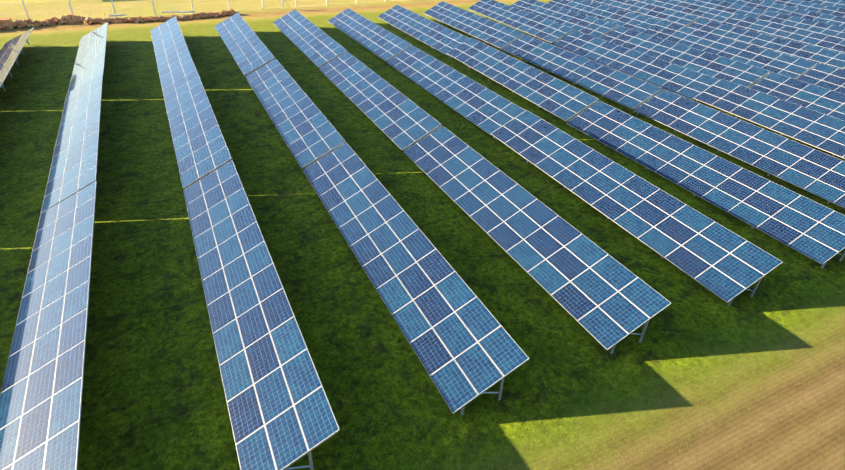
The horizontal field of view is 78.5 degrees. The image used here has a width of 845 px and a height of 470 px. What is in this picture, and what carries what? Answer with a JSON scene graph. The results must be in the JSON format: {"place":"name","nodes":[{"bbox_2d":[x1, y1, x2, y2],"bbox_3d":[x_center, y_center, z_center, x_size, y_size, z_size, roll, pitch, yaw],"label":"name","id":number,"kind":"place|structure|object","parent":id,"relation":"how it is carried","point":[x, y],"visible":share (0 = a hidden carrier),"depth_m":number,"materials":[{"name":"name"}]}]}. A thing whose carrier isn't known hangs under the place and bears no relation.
{"place":"outdoors","nodes":[
{"label":"outdoors","id":0,"kind":"place"},
{"bbox_2d":[0,0,844,469],"bbox_3d":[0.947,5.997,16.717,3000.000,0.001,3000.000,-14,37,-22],"label":"ground","id":1,"kind":"structure","parent":0,"point":[698,376],"depth_m":21.25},
{"bbox_2d":[0,28,33,90],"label":"solar table","id":2,"kind":"object","parent":1,"relation":"on","point":[10,50],"visible":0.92,"depth_m":44.98,"materials":[{"name":"glass"}]},
{"bbox_2d":[0,181,96,469],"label":"solar table","id":3,"kind":"object","parent":1,"relation":"on","point":[40,400],"visible":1,"depth_m":17.32,"materials":[{"name":"blue glass"}]},
{"bbox_2d":[41,73,102,213],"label":"solar table","id":4,"kind":"object","parent":1,"relation":"on","point":[73,169],"visible":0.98,"depth_m":30.05,"materials":[{"name":"blue glass"}]},
{"bbox_2d":[68,22,107,92],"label":"solar table","id":5,"kind":"object","parent":1,"relation":"on","point":[89,62],"visible":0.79,"depth_m":44.51,"materials":[{"name":"blue glass"}]},
{"bbox_2d":[0,9,238,29],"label":"brick rubble heaps","id":6,"kind":"object","parent":1,"relation":"on","point":[7,23],"visible":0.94,"depth_m":58.95,"materials":[{"name":"brown"}]},
{"bbox_2d":[150,16,193,82],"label":"solar table","id":7,"kind":"object","parent":1,"relation":"on","point":[170,46],"visible":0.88,"depth_m":47.01,"materials":[{"name":"blue glass"}]},
{"bbox_2d":[161,64,231,187],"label":"solar table","id":8,"kind":"object","parent":1,"relation":"on","point":[203,140],"visible":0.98,"depth_m":32.54,"materials":[{"name":"blue glass"}]},
{"bbox_2d":[0,0,401,20],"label":"perimeter fence","id":9,"kind":"object","parent":1,"relation":"on","point":[27,13],"visible":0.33,"depth_m":61.72,"materials":[{"name":"white metal"}]},
{"bbox_2d":[214,13,273,75],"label":"solar table","id":10,"kind":"object","parent":1,"relation":"on","point":[226,29],"visible":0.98,"depth_m":49.12,"materials":[{"name":"blue glass"}]},
{"bbox_2d":[183,160,339,469],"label":"solar table","id":11,"kind":"object","parent":1,"relation":"on","point":[253,282],"visible":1,"depth_m":17.98,"materials":[{"name":"blue glass"}]},
{"bbox_2d":[245,59,344,168],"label":"solar table","id":12,"kind":"object","parent":1,"relation":"on","point":[328,133],"visible":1,"depth_m":35.12,"materials":[{"name":"blue glass"}]},
{"bbox_2d":[273,10,345,67],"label":"solar table","id":13,"kind":"object","parent":1,"relation":"on","point":[315,36],"visible":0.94,"depth_m":51.60,"materials":[{"name":"blue glass"}]},
{"bbox_2d":[328,8,411,61],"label":"solar table","id":14,"kind":"object","parent":1,"relation":"on","point":[380,42],"visible":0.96,"depth_m":54.15,"materials":[{"name":"blue glass"}]},
{"bbox_2d":[319,51,440,149],"bbox_3d":[-4.034,-10.594,39.685,2.748,2.075,18.350,-14,37,-22],"label":"solar table","id":15,"kind":"object","parent":1,"relation":"on","point":[414,121],"visible":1,"depth_m":37.63,"materials":[{"name":"blue glass"}]},
{"bbox_2d":[303,143,528,415],"bbox_3d":[-1.758,0.450,23.648,2.748,2.075,18.350,-14,37,-22],"label":"solar table","id":16,"kind":"object","parent":1,"relation":"on","point":[506,354],"visible":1,"depth_m":20.54,"materials":[{"name":"blue glass"}]},
{"bbox_2d":[377,5,469,57],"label":"solar table","id":17,"kind":"object","parent":1,"relation":"on","point":[440,38],"visible":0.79,"depth_m":56.78,"materials":[{"name":"blue glass"}]},
{"bbox_2d":[386,46,525,138],"bbox_3d":[1.807,-12.013,42.106,2.748,2.075,18.350,-14,37,-22],"label":"solar table","id":18,"kind":"object","parent":1,"relation":"on","point":[488,111],"visible":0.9,"depth_m":40.22,"materials":[{"name":"blue glass"}]},
{"bbox_2d":[424,1,523,51],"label":"solar table","id":19,"kind":"object","parent":1,"relation":"on","point":[498,35],"visible":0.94,"depth_m":59.07,"materials":[{"name":"blue glass"}]},
{"bbox_2d":[467,0,573,43],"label":"solar table","id":20,"kind":"object","parent":1,"relation":"on","point":[550,31],"visible":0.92,"depth_m":61.47,"materials":[{"name":"blue glass"}]},
{"bbox_2d":[447,38,597,124],"bbox_3d":[7.582,-13.544,44.421,2.748,2.075,18.350,-14,38,-22],"label":"solar table","id":21,"kind":"object","parent":1,"relation":"on","point":[564,101],"visible":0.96,"depth_m":42.61,"materials":[{"name":"blue glass"}]},
{"bbox_2d":[403,126,670,353],"bbox_3d":[4.006,-1.031,26.049,2.748,2.075,18.350,-14,37,-22],"label":"solar table","id":22,"kind":"object","parent":1,"relation":"on","point":[602,328],"visible":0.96,"depth_m":23.19,"materials":[{"name":"blue glass"}]},
{"bbox_2d":[510,0,617,37],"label":"solar table","id":23,"kind":"object","parent":1,"relation":"on","point":[590,25],"visible":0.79,"depth_m":63.62,"materials":[{"name":"blue glass"}]},
{"bbox_2d":[502,34,662,112],"bbox_3d":[13.382,-14.918,46.916,2.748,2.075,18.350,-14,37,-22],"label":"solar table","id":24,"kind":"object","parent":1,"relation":"on","point":[628,91],"visible":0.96,"depth_m":45.16,"materials":[{"name":"blue glass"}]},
{"bbox_2d":[547,0,659,32],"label":"solar table","id":25,"kind":"object","parent":1,"relation":"on","point":[631,21],"visible":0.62,"depth_m":66.08,"materials":[{"name":"blue glass"}]},
{"bbox_2d":[552,30,719,100],"bbox_3d":[19.210,-16.304,49.331,2.748,2.075,18.350,-14,37,-22],"label":"solar table","id":26,"kind":"object","parent":1,"relation":"on","point":[682,81],"visible":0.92,"depth_m":47.68,"materials":[{"name":"blue glass"}]},
{"bbox_2d":[491,110,782,306],"bbox_3d":[9.812,-2.519,28.415,2.748,2.075,18.350,-14,38,-22],"label":"solar table","id":27,"kind":"object","parent":1,"relation":"on","point":[697,246],"visible":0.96,"depth_m":25.80,"materials":[{"name":"blue glass"}]},
{"bbox_2d":[587,0,697,26],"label":"solar table","id":28,"kind":"object","parent":1,"relation":"on","point":[658,13],"visible":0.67,"depth_m":67.97,"materials":[{"name":"blue glass"}]},
{"bbox_2d":[633,0,733,22],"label":"solar table","id":29,"kind":"object","parent":1,"relation":"on","point":[710,14],"visible":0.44,"depth_m":69.63,"materials":[{"name":"blue glass"}]},
{"bbox_2d":[599,26,769,86],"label":"solar table","id":30,"kind":"object","parent":1,"relation":"on","point":[717,66],"visible":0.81,"depth_m":50.16,"materials":[{"name":"blue glass"}]},
{"bbox_2d":[567,101,844,268],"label":"solar table","id":31,"kind":"object","parent":1,"relation":"on","point":[756,201],"visible":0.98,"depth_m":28.60,"materials":[{"name":"blue glass"}]},
{"bbox_2d":[676,0,765,18],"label":"solar table","id":32,"kind":"object","parent":1,"relation":"on","point":[732,8],"visible":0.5,"depth_m":71.64,"materials":[{"name":"blue glass"}]},
{"bbox_2d":[642,20,816,78],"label":"solar table","id":33,"kind":"object","parent":1,"relation":"on","point":[780,63],"visible":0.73,"depth_m":52.66,"materials":[{"name":"blue glass"}]},
{"bbox_2d":[634,89,844,207],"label":"solar table","id":34,"kind":"object","parent":1,"relation":"on","point":[817,172],"visible":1,"depth_m":33.16,"materials":[{"name":"blue glass"}]},
{"bbox_2d":[719,0,797,14],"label":"solar table","id":35,"kind":"object","parent":1,"relation":"on","point":[770,6],"visible":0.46,"depth_m":73.44,"materials":[{"name":"blue glass"}]},
{"bbox_2d":[687,18,844,68],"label":"solar table","id":36,"kind":"object","parent":1,"relation":"on","point":[817,55],"visible":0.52,"depth_m":55.26,"materials":[{"name":"blue glass"}]},
{"bbox_2d":[694,79,844,158],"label":"solar table","id":37,"kind":"object","parent":1,"relation":"on","point":[822,131],"visible":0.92,"depth_m":37.57,"materials":[{"name":"blue glass"}]},
{"bbox_2d":[721,14,844,53],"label":"solar table","id":38,"kind":"object","parent":1,"relation":"on","point":[822,41],"visible":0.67,"depth_m":59.64,"materials":[{"name":"blue glass"}]},
{"bbox_2d":[761,0,826,12],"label":"solar table","id":39,"kind":"object","parent":1,"relation":"on","point":[808,6],"visible":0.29,"depth_m":75.06,"materials":[{"name":"blue glass"}]},
{"bbox_2d":[749,72,844,120],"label":"solar table","id":40,"kind":"object","parent":1,"relation":"on","point":[831,103],"visible":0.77,"depth_m":41.75,"materials":[{"name":"blue glass"}]},
{"bbox_2d":[757,11,844,38],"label":"solar table","id":41,"kind":"object","parent":1,"relation":"on","point":[809,25],"visible":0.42,"depth_m":63.66,"materials":[{"name":"blue glass"}]},
{"bbox_2d":[790,9,844,26],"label":"solar table","id":42,"kind":"object","parent":1,"relation":"on","point":[821,17],"visible":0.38,"depth_m":67.72,"materials":[{"name":"blue glass"}]},
{"bbox_2d":[797,63,844,93],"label":"solar table","id":43,"kind":"object","parent":1,"relation":"on","point":[826,76],"visible":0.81,"depth_m":45.73,"materials":[{"name":"blue glass"}]},
{"bbox_2d":[801,0,844,9],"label":"solar table","id":44,"kind":"object","parent":1,"relation":"on","point":[839,3],"visible":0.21,"depth_m":77.02,"materials":[{"name":"blue glass"}]},
{"bbox_2d":[818,5,844,17],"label":"solar table","id":45,"kind":"object","parent":1,"relation":"on","point":[834,11],"visible":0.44,"depth_m":71.60,"materials":[{"name":"blue glass"}]}
]}

